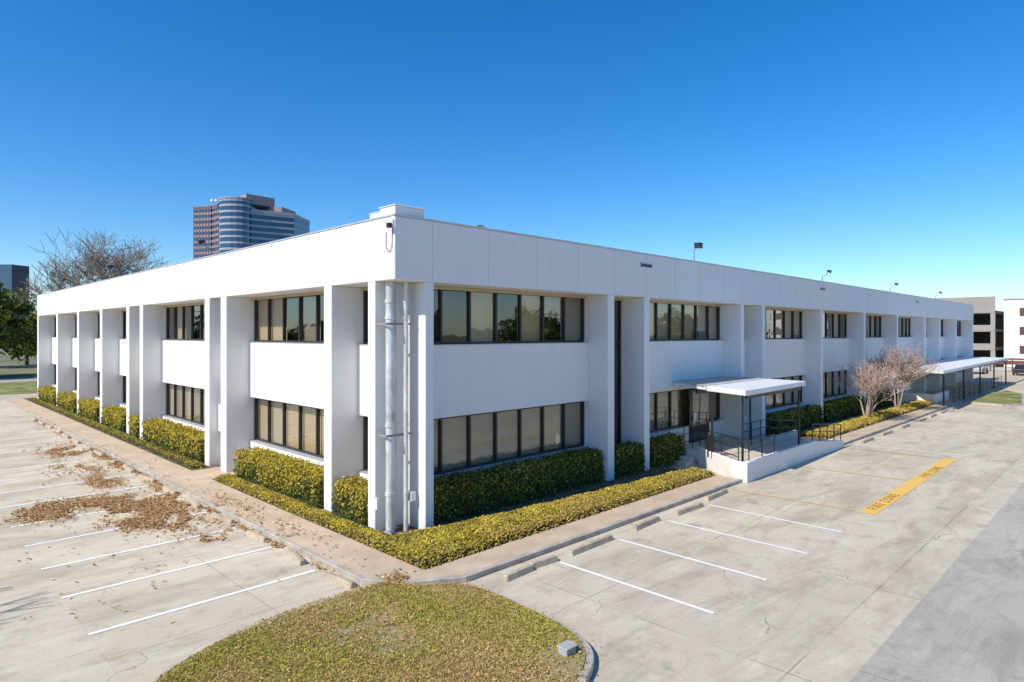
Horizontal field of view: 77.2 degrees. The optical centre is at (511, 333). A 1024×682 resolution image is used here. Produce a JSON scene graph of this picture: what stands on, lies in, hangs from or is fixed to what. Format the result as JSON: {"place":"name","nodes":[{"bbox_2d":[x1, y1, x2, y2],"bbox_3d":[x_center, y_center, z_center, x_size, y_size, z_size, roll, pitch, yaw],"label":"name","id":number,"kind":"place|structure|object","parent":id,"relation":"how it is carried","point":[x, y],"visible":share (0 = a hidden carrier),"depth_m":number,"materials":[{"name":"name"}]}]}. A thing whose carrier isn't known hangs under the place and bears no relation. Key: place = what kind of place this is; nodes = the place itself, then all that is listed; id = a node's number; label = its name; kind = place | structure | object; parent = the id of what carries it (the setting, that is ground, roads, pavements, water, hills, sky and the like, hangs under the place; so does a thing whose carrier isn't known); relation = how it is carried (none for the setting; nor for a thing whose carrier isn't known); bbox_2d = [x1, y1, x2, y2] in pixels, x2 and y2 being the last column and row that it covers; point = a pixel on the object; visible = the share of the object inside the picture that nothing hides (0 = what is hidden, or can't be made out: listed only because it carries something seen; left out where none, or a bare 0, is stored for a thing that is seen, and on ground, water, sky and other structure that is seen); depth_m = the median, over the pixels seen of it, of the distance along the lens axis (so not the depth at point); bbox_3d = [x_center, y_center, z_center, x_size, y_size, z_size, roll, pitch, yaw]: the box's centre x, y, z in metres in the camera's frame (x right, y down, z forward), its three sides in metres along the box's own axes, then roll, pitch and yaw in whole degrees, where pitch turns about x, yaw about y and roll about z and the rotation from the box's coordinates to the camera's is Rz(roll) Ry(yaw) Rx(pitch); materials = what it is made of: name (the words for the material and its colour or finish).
{"place":"outdoors","nodes":[
{"label":"outdoors","id":0,"kind":"place"},
{"bbox_2d":[0,264,28,329],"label":"office tower","id":1,"kind":"structure","parent":0,"point":[11,275],"depth_m":351.52,"materials":[{"name":"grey glass"}]},
{"bbox_2d":[0,381,36,394],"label":"lawn","id":2,"kind":"structure","parent":0,"point":[9,388],"depth_m":64.44,"materials":[{"name":"plant"}]},
{"bbox_2d":[10,250,135,305],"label":"bare tree","id":3,"kind":"object","parent":2,"relation":"on","point":[60,283],"visible":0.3,"depth_m":70.86,"materials":[{"name":"brown plant"}]},
{"bbox_2d":[27,228,177,284],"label":"bare tree","id":4,"kind":"object","parent":2,"relation":"on","point":[91,262],"visible":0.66,"depth_m":74.14,"materials":[{"name":"brown plant"}]},
{"bbox_2d":[123,263,151,273],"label":"bare tree","id":5,"kind":"object","parent":2,"relation":"on","point":[137,268],"visible":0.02,"depth_m":73.86,"materials":[{"name":"brown plant"}]},
{"bbox_2d":[0,377,36,382],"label":"road","id":6,"kind":"structure","parent":0,"point":[18,379],"depth_m":75.64,"materials":[{"name":"concrete"}]},
{"bbox_2d":[0,605,121,681],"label":"driveway lane","id":7,"kind":"structure","parent":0,"point":[57,644],"depth_m":11.02,"materials":[{"name":"concrete"}]},
{"bbox_2d":[193,194,309,258],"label":"office tower","id":8,"kind":"structure","parent":0,"point":[225,224],"depth_m":391.03,"materials":[{"name":"blue glass"}]},
{"bbox_2d":[0,344,1010,394],"bbox_3d":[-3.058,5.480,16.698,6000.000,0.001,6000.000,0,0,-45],"label":"ground","id":9,"kind":"structure","parent":0,"point":[10,368],"depth_m":102.35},
{"bbox_2d":[0,327,34,364],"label":"distant trees","id":10,"kind":"object","parent":9,"relation":"on","point":[14,353],"visible":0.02,"depth_m":109.30,"materials":[{"name":"green plant"}]},
{"bbox_2d":[0,282,36,353],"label":"live oak tree","id":11,"kind":"object","parent":9,"relation":"on","point":[9,307],"visible":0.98,"depth_m":80.84,"materials":[{"name":"green plant"}]},
{"bbox_2d":[10,310,36,358],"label":"live oak tree","id":12,"kind":"object","parent":9,"relation":"on","point":[30,319],"visible":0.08,"depth_m":88.20,"materials":[{"name":"green plant"}]},
{"bbox_2d":[0,367,1023,681],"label":"parking lot","id":13,"kind":"structure","parent":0,"point":[832,605],"depth_m":14.99,"materials":[{"name":"concrete"}]},
{"bbox_2d":[51,428,61,432],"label":"wheel stop","id":14,"kind":"object","parent":13,"relation":"on","point":[56,430],"visible":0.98,"depth_m":35.39,"materials":[{"name":"concrete"}]},
{"bbox_2d":[61,433,70,438],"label":"wheel stop","id":15,"kind":"object","parent":13,"relation":"on","point":[66,436],"visible":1,"depth_m":33.55,"materials":[{"name":"concrete"}]},
{"bbox_2d":[71,438,80,443],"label":"wheel stop","id":16,"kind":"object","parent":13,"relation":"on","point":[74,440],"visible":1,"depth_m":31.95,"materials":[{"name":"concrete"}]},
{"bbox_2d":[81,444,92,449],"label":"wheel stop","id":17,"kind":"object","parent":13,"relation":"on","point":[85,446],"visible":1,"depth_m":30.47,"materials":[{"name":"concrete"}]},
{"bbox_2d":[93,450,103,455],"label":"wheel stop","id":18,"kind":"object","parent":13,"relation":"on","point":[99,453],"visible":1,"depth_m":28.81,"materials":[{"name":"concrete"}]},
{"bbox_2d":[86,459,116,463],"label":"wheel stop","id":19,"kind":"object","parent":13,"relation":"on","point":[99,461],"visible":0.98,"depth_m":26.98,"materials":[{"name":"concrete"}]},
{"bbox_2d":[122,464,134,472],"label":"wheel stop","id":20,"kind":"object","parent":13,"relation":"on","point":[128,468],"visible":1,"depth_m":25.41,"materials":[{"name":"concrete"}]},
{"bbox_2d":[137,474,155,482],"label":"wheel stop","id":21,"kind":"object","parent":13,"relation":"on","point":[146,478],"visible":1,"depth_m":23.84,"materials":[{"name":"concrete"}]},
{"bbox_2d":[162,485,177,493],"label":"wheel stop","id":22,"kind":"object","parent":13,"relation":"on","point":[165,488],"visible":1,"depth_m":22.02,"materials":[{"name":"concrete"}]},
{"bbox_2d":[188,498,200,508],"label":"wheel stop","id":23,"kind":"object","parent":13,"relation":"on","point":[195,503],"visible":1,"depth_m":20.24,"materials":[{"name":"concrete"}]},
{"bbox_2d":[1,410,415,623],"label":"leaf litter","id":24,"kind":"object","parent":13,"relation":"on","point":[155,510],"visible":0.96,"depth_m":19.85,"materials":[{"name":"plant"}]},
{"bbox_2d":[210,512,234,523],"bbox_3d":[-8.475,5.404,18.777,1.200,0.142,0.180,0,0,38],"label":"wheel stop","id":25,"kind":"object","parent":13,"relation":"on","point":[223,518],"visible":0.99,"depth_m":18.66,"materials":[{"name":"concrete"}]},
{"bbox_2d":[245,530,267,542],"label":"wheel stop","id":26,"kind":"object","parent":13,"relation":"on","point":[256,536],"visible":1,"depth_m":17.02,"materials":[{"name":"concrete"}]},
{"bbox_2d":[285,548,305,565],"bbox_3d":[-5.257,5.404,15.560,0.180,0.142,1.100,0,0,-36],"label":"wheel stop","id":27,"kind":"object","parent":13,"relation":"on","point":[295,557],"visible":1,"depth_m":15.42,"materials":[{"name":"concrete"}]},
{"bbox_2d":[325,572,355,588],"bbox_3d":[-3.772,5.404,14.075,0.950,0.142,0.180,0,0,39],"label":"wheel stop","id":28,"kind":"object","parent":13,"relation":"on","point":[340,580],"visible":1,"depth_m":13.98,"materials":[{"name":"concrete"}]},
{"bbox_2d":[153,579,593,681],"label":"grass island","id":29,"kind":"structure","parent":13,"relation":"on","point":[401,631],"depth_m":10.97,"materials":[{"name":"green plant"}]},
{"bbox_2d":[556,640,577,656],"bbox_3d":[0.953,5.280,10.740,0.386,0.160,0.240,0,0,-45],"label":"irrigation valve box","id":30,"kind":"object","parent":29,"relation":"on","point":[566,648],"visible":1,"depth_m":10.65,"materials":[{"name":"plastic"}]},
{"bbox_2d":[162,583,594,681],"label":"island kerb","id":31,"kind":"structure","parent":13,"relation":"on","point":[590,657],"depth_m":10.78,"materials":[{"name":"concrete"}]},
{"bbox_2d":[384,281,408,534],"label":"downspouts","id":32,"kind":"object","parent":13,"relation":"on","point":[390,423],"visible":0.98,"depth_m":17.24,"materials":[{"name":"metal"}]},
{"bbox_2d":[376,323,411,437],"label":"downspout brackets","id":33,"kind":"object","parent":32,"relation":"attached to","point":[392,435],"visible":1,"depth_m":17.26,"materials":[{"name":"grey metal"}]},
{"bbox_2d":[375,490,415,509],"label":"junction boxes","id":34,"kind":"object","parent":32,"relation":"attached to","point":[411,495],"visible":1,"depth_m":17.46,"materials":[{"name":"white metal"}]},
{"bbox_2d":[23,397,940,569],"bbox_3d":[-3.217,5.425,51.649,50.797,0.110,54.347,0,0,-45],"label":"planting bed","id":35,"kind":"object","parent":13,"relation":"on","point":[398,529],"visible":0.14,"depth_m":22.31,"materials":[{"name":"soil"}]},
{"bbox_2d":[37,385,55,405],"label":"hedge","id":36,"kind":"object","parent":35,"relation":"on","point":[47,394],"visible":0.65,"depth_m":49.29,"materials":[{"name":"green plant"}]},
{"bbox_2d":[56,391,76,412],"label":"hedge","id":37,"kind":"object","parent":35,"relation":"on","point":[68,401],"visible":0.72,"depth_m":44.40,"materials":[{"name":"green plant"}]},
{"bbox_2d":[76,398,99,421],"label":"hedge","id":38,"kind":"object","parent":35,"relation":"on","point":[88,408],"visible":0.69,"depth_m":39.88,"materials":[{"name":"green plant"}]},
{"bbox_2d":[100,405,125,432],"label":"hedge","id":39,"kind":"object","parent":35,"relation":"on","point":[114,417],"visible":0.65,"depth_m":35.93,"materials":[{"name":"green plant"}]},
{"bbox_2d":[28,397,207,469],"bbox_3d":[-25.549,5.263,38.593,0.821,0.279,37.501,0,0,-45],"label":"ground cover","id":40,"kind":"object","parent":35,"relation":"on","point":[187,462],"visible":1,"depth_m":31.81,"materials":[{"name":"green plant"}]},
{"bbox_2d":[127,414,139,437],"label":"hedge","id":41,"kind":"object","parent":35,"relation":"on","point":[134,423],"visible":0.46,"depth_m":32.91,"materials":[{"name":"green plant"}]},
{"bbox_2d":[141,417,204,462],"bbox_3d":[-15.274,4.818,29.373,1.184,1.235,8.119,0,0,-45],"label":"hedge","id":42,"kind":"object","parent":35,"relation":"on","point":[185,441],"visible":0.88,"depth_m":28.73,"materials":[{"name":"green plant"}]},
{"bbox_2d":[232,446,323,508],"bbox_3d":[-7.727,4.812,21.816,1.212,1.237,6.446,0,0,-45],"label":"hedge","id":43,"kind":"object","parent":35,"relation":"on","point":[295,477],"visible":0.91,"depth_m":21.29,"materials":[{"name":"green plant"}]},
{"bbox_2d":[331,473,367,525],"bbox_3d":[-4.341,4.824,18.583,1.085,1.212,1.906,0,0,-45],"label":"hedge","id":44,"kind":"object","parent":35,"relation":"on","point":[351,501],"visible":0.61,"depth_m":18.42,"materials":[{"name":"green plant"}]},
{"bbox_2d":[214,467,714,569],"bbox_3d":[-1.616,5.258,23.793,13.896,0.340,12.778,0,0,-45],"label":"ground cover","id":45,"kind":"object","parent":35,"relation":"on","point":[430,547],"visible":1,"depth_m":17.86,"materials":[{"name":"green plant"}]},
{"bbox_2d":[434,446,604,525],"bbox_3d":[0.378,4.760,20.743,7.964,1.339,0.937,0,0,-45],"label":"hedge","id":46,"kind":"object","parent":35,"relation":"on","point":[467,494],"visible":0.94,"depth_m":20.08,"materials":[{"name":"green plant"}]},
{"bbox_2d":[434,466,682,525],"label":"bed litter","id":47,"kind":"object","parent":35,"relation":"on","point":[587,488],"visible":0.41,"depth_m":22.08,"materials":[{"name":"brown plant"}]},
{"bbox_2d":[614,440,645,478],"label":"hedge","id":48,"kind":"object","parent":35,"relation":"on","point":[628,457],"visible":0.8,"depth_m":24.23,"materials":[{"name":"green plant"}]},
{"bbox_2d":[650,431,685,468],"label":"hedge","id":49,"kind":"object","parent":35,"relation":"on","point":[666,450],"visible":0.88,"depth_m":26.16,"materials":[{"name":"green plant"}]},
{"bbox_2d":[765,404,823,435],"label":"hedge","id":50,"kind":"object","parent":35,"relation":"on","point":[810,415],"visible":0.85,"depth_m":35.21,"materials":[{"name":"green plant"}]},
{"bbox_2d":[823,395,865,421],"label":"hedge","id":51,"kind":"object","parent":35,"relation":"on","point":[841,407],"visible":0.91,"depth_m":40.59,"materials":[{"name":"green plant"}]},
{"bbox_2d":[831,358,911,418],"bbox_3d":[22.403,3.419,39.405,4.732,3.974,3.904,0,0,-14],"label":"crepe myrtle","id":52,"kind":"object","parent":35,"relation":"on","point":[870,382],"visible":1,"depth_m":39.18,"materials":[{"name":"brown plant"}]},
{"bbox_2d":[801,400,942,437],"bbox_3d":[24.493,5.241,41.982,25.395,0.359,1.686,0,0,-45],"label":"ground cover","id":53,"kind":"object","parent":35,"relation":"on","point":[853,424],"visible":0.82,"depth_m":38.47,"materials":[{"name":"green plant"}]},
{"bbox_2d":[866,389,896,408],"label":"hedge","id":54,"kind":"object","parent":35,"relation":"on","point":[885,402],"visible":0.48,"depth_m":46.46,"materials":[{"name":"green plant"}]},
{"bbox_2d":[866,339,944,407],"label":"crepe myrtle","id":55,"kind":"object","parent":35,"relation":"on","point":[905,371],"visible":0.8,"depth_m":44.03,"materials":[{"name":"brown plant"}]},
{"bbox_2d":[898,390,948,403],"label":"planter wall","id":56,"kind":"structure","parent":35,"relation":"on","point":[935,398],"depth_m":49.44,"materials":[{"name":"white paint"}]},
{"bbox_2d":[37,282,972,529],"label":"fins","id":57,"kind":"object","parent":13,"relation":"on","point":[229,329],"visible":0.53,"depth_m":25.06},
{"bbox_2d":[218,404,220,431],"bbox_3d":[-11.455,2.930,25.767,0.350,2.100,1.140,0,0,-45],"label":"electrical cabinet","id":58,"kind":"object","parent":57,"relation":"attached to","point":[219,417],"visible":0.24,"depth_m":25.86,"materials":[{"name":"white metal"}]},
{"bbox_2d":[52,336,962,481],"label":"spandrel walls","id":59,"kind":"structure","parent":13,"relation":"on","point":[473,379],"depth_m":23.22,"materials":[{"name":"white paint"}]},
{"bbox_2d":[52,336,962,476],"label":"window sills","id":60,"kind":"structure","parent":59,"relation":"on","point":[319,458],"depth_m":23.41,"materials":[{"name":"concrete"}]},
{"bbox_2d":[55,290,960,474],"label":"window frames","id":61,"kind":"structure","parent":59,"relation":"attached to","point":[365,418],"depth_m":24.01,"materials":[{"name":"metal"}]},
{"bbox_2d":[170,292,907,471],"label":"window blinds","id":62,"kind":"object","parent":61,"relation":"attached to","point":[454,442],"depth_m":23.30,"materials":[{"name":"fabric"}]},
{"bbox_2d":[0,404,1021,634],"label":"road markings","id":63,"kind":"object","parent":13,"relation":"on","point":[882,503],"visible":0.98,"depth_m":18.62,"materials":[{"name":"white paint"}]},
{"bbox_2d":[2,379,1023,585],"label":"kerb","id":64,"kind":"structure","parent":13,"relation":"on","point":[351,574],"depth_m":17.83,"materials":[{"name":"concrete"}]},
{"bbox_2d":[502,564,533,581],"bbox_3d":[0.152,5.404,14.506,0.180,0.142,0.950,0,0,42],"label":"wheel stop","id":65,"kind":"object","parent":13,"relation":"on","point":[517,573],"visible":1,"depth_m":14.41,"materials":[{"name":"concrete"}]},
{"bbox_2d":[170,289,907,465],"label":"window","id":66,"kind":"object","parent":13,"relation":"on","point":[454,316],"depth_m":22.82,"materials":[{"name":"glass"}]},
{"bbox_2d":[48,281,961,320],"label":"soffit","id":67,"kind":"structure","parent":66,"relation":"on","point":[360,286],"depth_m":23.22,"materials":[{"name":"white paint"}]},
{"bbox_2d":[53,286,960,320],"bbox_3d":[10.032,-1.346,41.880,89.358,0.092,40.958,0,0,-12],"label":"window head trim","id":68,"kind":"structure","parent":67,"relation":"attached to","point":[454,289],"depth_m":23.38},
{"bbox_2d":[614,347,616,391],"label":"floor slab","id":69,"kind":"structure","parent":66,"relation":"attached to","point":[615,369],"depth_m":25.80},
{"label":"roof","id":70,"kind":"object","parent":66,"relation":"on","visible":0},
{"bbox_2d":[198,239,211,254],"bbox_3d":[-12.767,-3.336,26.674,0.559,1.132,0.190,0,0,-26],"label":"roof lamp","id":71,"kind":"object","parent":70,"relation":"on","point":[200,242],"visible":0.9,"depth_m":26.63,"materials":[{"name":"grey metal"}]},
{"bbox_2d":[37,216,972,320],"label":"fascia","id":72,"kind":"structure","parent":70,"relation":"on","point":[359,253],"depth_m":22.79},
{"bbox_2d":[385,219,393,251],"bbox_3d":[-3.261,-2.554,16.762,0.192,0.831,0.366,0,0,-45],"label":"security camera","id":73,"kind":"object","parent":72,"relation":"attached to","point":[390,224],"visible":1,"depth_m":16.69,"materials":[{"name":"white metal"}]},
{"bbox_2d":[37,213,971,304],"bbox_3d":[5.887,-3.095,61.494,76.040,0.049,50.740,0,0,-45],"label":"parapet coping","id":74,"kind":"object","parent":72,"relation":"on","point":[389,215],"visible":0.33,"depth_m":22.73,"materials":[{"name":"metal"}]},
{"bbox_2d":[369,204,425,218],"bbox_3d":[-3.161,-3.250,17.550,1.020,0.260,1.310,0,0,-45],"label":"roof collector box","id":75,"kind":"object","parent":74,"relation":"on","point":[401,209],"visible":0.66,"depth_m":17.10,"materials":[{"name":"white metal"}]},
{"bbox_2d":[693,242,702,260],"bbox_3d":[8.200,-3.355,28.350,0.340,1.250,0.397,0,0,-45],"label":"roof floodlight","id":76,"kind":"object","parent":74,"relation":"on","point":[698,245],"visible":0.84,"depth_m":28.25,"materials":[{"name":"metal"}]},
{"bbox_2d":[328,221,893,313],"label":"panel joints","id":77,"kind":"object","parent":72,"relation":"attached to","point":[578,274],"visible":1,"depth_m":22.04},
{"bbox_2d":[640,263,917,302],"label":"scupper trim","id":78,"kind":"structure","parent":72,"relation":"attached to","point":[652,268],"depth_m":25.06,"materials":[{"name":"metal"}]},
{"bbox_2d":[641,263,918,302],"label":"overflow scuppers","id":79,"kind":"object","parent":72,"relation":"attached to","point":[646,265],"visible":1,"depth_m":25.06,"materials":[{"name":"brown metal"}]},
{"bbox_2d":[529,555,557,568],"bbox_3d":[0.746,5.404,15.185,0.850,0.142,0.180,0,0,-40],"label":"wheel stop","id":80,"kind":"object","parent":13,"relation":"on","point":[545,561],"visible":0.97,"depth_m":15.14,"materials":[{"name":"concrete"}]},
{"bbox_2d":[568,534,612,555],"bbox_3d":[2.033,5.404,16.416,0.180,0.142,1.750,0,0,44],"label":"wheel stop","id":81,"kind":"object","parent":13,"relation":"on","point":[582,548],"visible":1,"depth_m":16.30,"materials":[{"name":"concrete"}]},
{"bbox_2d":[632,516,659,530],"bbox_3d":[3.836,5.404,18.289,0.180,0.142,1.350,0,0,42],"label":"wheel stop","id":82,"kind":"object","parent":13,"relation":"on","point":[645,523],"visible":1,"depth_m":18.17,"materials":[{"name":"concrete"}]},
{"bbox_2d":[674,502,703,515],"bbox_3d":[5.462,5.404,19.774,1.500,0.142,0.180,0,0,-43],"label":"wheel stop","id":83,"kind":"object","parent":13,"relation":"on","point":[687,509],"visible":1,"depth_m":19.66,"materials":[{"name":"concrete"}]},
{"bbox_2d":[705,489,727,500],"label":"wheel stop","id":84,"kind":"object","parent":13,"relation":"on","point":[717,494],"visible":1,"depth_m":21.37,"materials":[{"name":"concrete"}]},
{"bbox_2d":[672,418,842,482],"bbox_3d":[10.695,4.720,28.613,10.300,1.520,4.360,0,0,-45],"label":"entrance landing","id":85,"kind":"object","parent":13,"relation":"on","point":[770,454],"visible":0.87,"depth_m":26.69,"materials":[{"name":"concrete"}]},
{"bbox_2d":[689,389,708,442],"bbox_3d":[8.659,3.780,29.659,1.800,2.400,0.038,0,0,-45],"label":"entrance door frame","id":86,"kind":"object","parent":85,"relation":"on","point":[698,403],"visible":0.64,"depth_m":29.57,"materials":[{"name":"metal"}]},
{"bbox_2d":[707,432,714,456],"bbox_3d":[8.008,4.480,25.855,0.298,1.000,0.298,0,0,-45],"label":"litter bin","id":87,"kind":"object","parent":85,"relation":"on","point":[708,441],"visible":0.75,"depth_m":25.77,"materials":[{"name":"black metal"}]},
{"bbox_2d":[672,376,805,461],"bbox_3d":[9.677,3.540,27.688,7.243,2.879,4.230,0,0,-45],"label":"entrance canopy","id":88,"kind":"object","parent":85,"relation":"on","point":[749,387],"visible":0.96,"depth_m":26.48,"materials":[{"name":"metal"}]},
{"bbox_2d":[861,437,873,442],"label":"wheel stop","id":89,"kind":"object","parent":13,"relation":"on","point":[867,440],"visible":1,"depth_m":32.28,"materials":[{"name":"concrete"}]},
{"bbox_2d":[880,430,892,435],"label":"wheel stop","id":90,"kind":"object","parent":13,"relation":"on","point":[886,433],"visible":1,"depth_m":34.57,"materials":[{"name":"concrete"}]},
{"bbox_2d":[900,424,909,428],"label":"wheel stop","id":91,"kind":"object","parent":13,"relation":"on","point":[905,426],"visible":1,"depth_m":37.13,"materials":[{"name":"concrete"}]},
{"bbox_2d":[973,366,987,373],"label":"parked car","id":92,"kind":"object","parent":13,"relation":"on","point":[984,369],"visible":0.36,"depth_m":85.79,"materials":[{"name":"paint"}]},
{"bbox_2d":[964,390,1023,405],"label":"island kerb","id":93,"kind":"structure","parent":13,"relation":"on","point":[996,404],"depth_m":49.48,"materials":[{"name":"concrete"}]},
{"bbox_2d":[970,390,1021,403],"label":"island lawn","id":94,"kind":"structure","parent":13,"relation":"on","point":[1006,397],"depth_m":52.22,"materials":[{"name":"plant"}]},
{"bbox_2d":[990,358,1023,370],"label":"maroon fence","id":95,"kind":"object","parent":13,"relation":"on","point":[1012,362],"visible":0.1,"depth_m":90.15,"materials":[{"name":"metal"}]},
{"bbox_2d":[1012,364,1023,374],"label":"parked car","id":96,"kind":"object","parent":13,"relation":"on","point":[1018,368],"visible":1,"depth_m":82.88,"materials":[{"name":"paint"}]},
{"bbox_2d":[0,0,1023,312],"label":"sky","id":97,"kind":"structure","parent":0,"point":[875,144],"materials":[{"name":"blue"}]},
{"bbox_2d":[5,376,1023,579],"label":"sidewalk","id":98,"kind":"structure","parent":0,"point":[375,561],"depth_m":19.27,"materials":[{"name":"concrete"}]},
{"bbox_2d":[890,357,1007,405],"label":"entrance canopy","id":99,"kind":"object","parent":98,"relation":"on","point":[957,364],"visible":0.94,"depth_m":56.84,"materials":[{"name":"white metal"}]},
{"bbox_2d":[954,376,1001,399],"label":"metal railing","id":100,"kind":"object","parent":98,"relation":"on","point":[976,386],"visible":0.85,"depth_m":55.57,"materials":[{"name":"black metal"}]},
{"bbox_2d":[850,482,1023,681],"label":"driveway","id":101,"kind":"structure","parent":0,"point":[963,621],"depth_m":12.09,"materials":[{"name":"concrete"}]},
{"bbox_2d":[941,320,959,359],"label":"window glass","id":102,"kind":"object","parent":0,"point":[957,329],"visible":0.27,"depth_m":70.06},
{"bbox_2d":[934,296,1003,366],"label":"parking garage","id":103,"kind":"structure","parent":0,"point":[988,329],"depth_m":105.71,"materials":[{"name":"concrete"}]},
{"bbox_2d":[1004,299,1023,367],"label":"walls","id":104,"kind":"structure","parent":0,"point":[1013,324],"depth_m":102.09,"materials":[{"name":"white paint"}]},
{"bbox_2d":[1002,297,1023,299],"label":"coping","id":105,"kind":"object","parent":104,"relation":"on","point":[1014,298],"visible":0.4,"depth_m":101.76,"materials":[{"name":"metal"}]},
{"bbox_2d":[1020,308,1023,353],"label":"windows","id":106,"kind":"structure","parent":104,"relation":"attached to","point":[1021,330],"depth_m":101.28,"materials":[{"name":"glass"}]}
]}

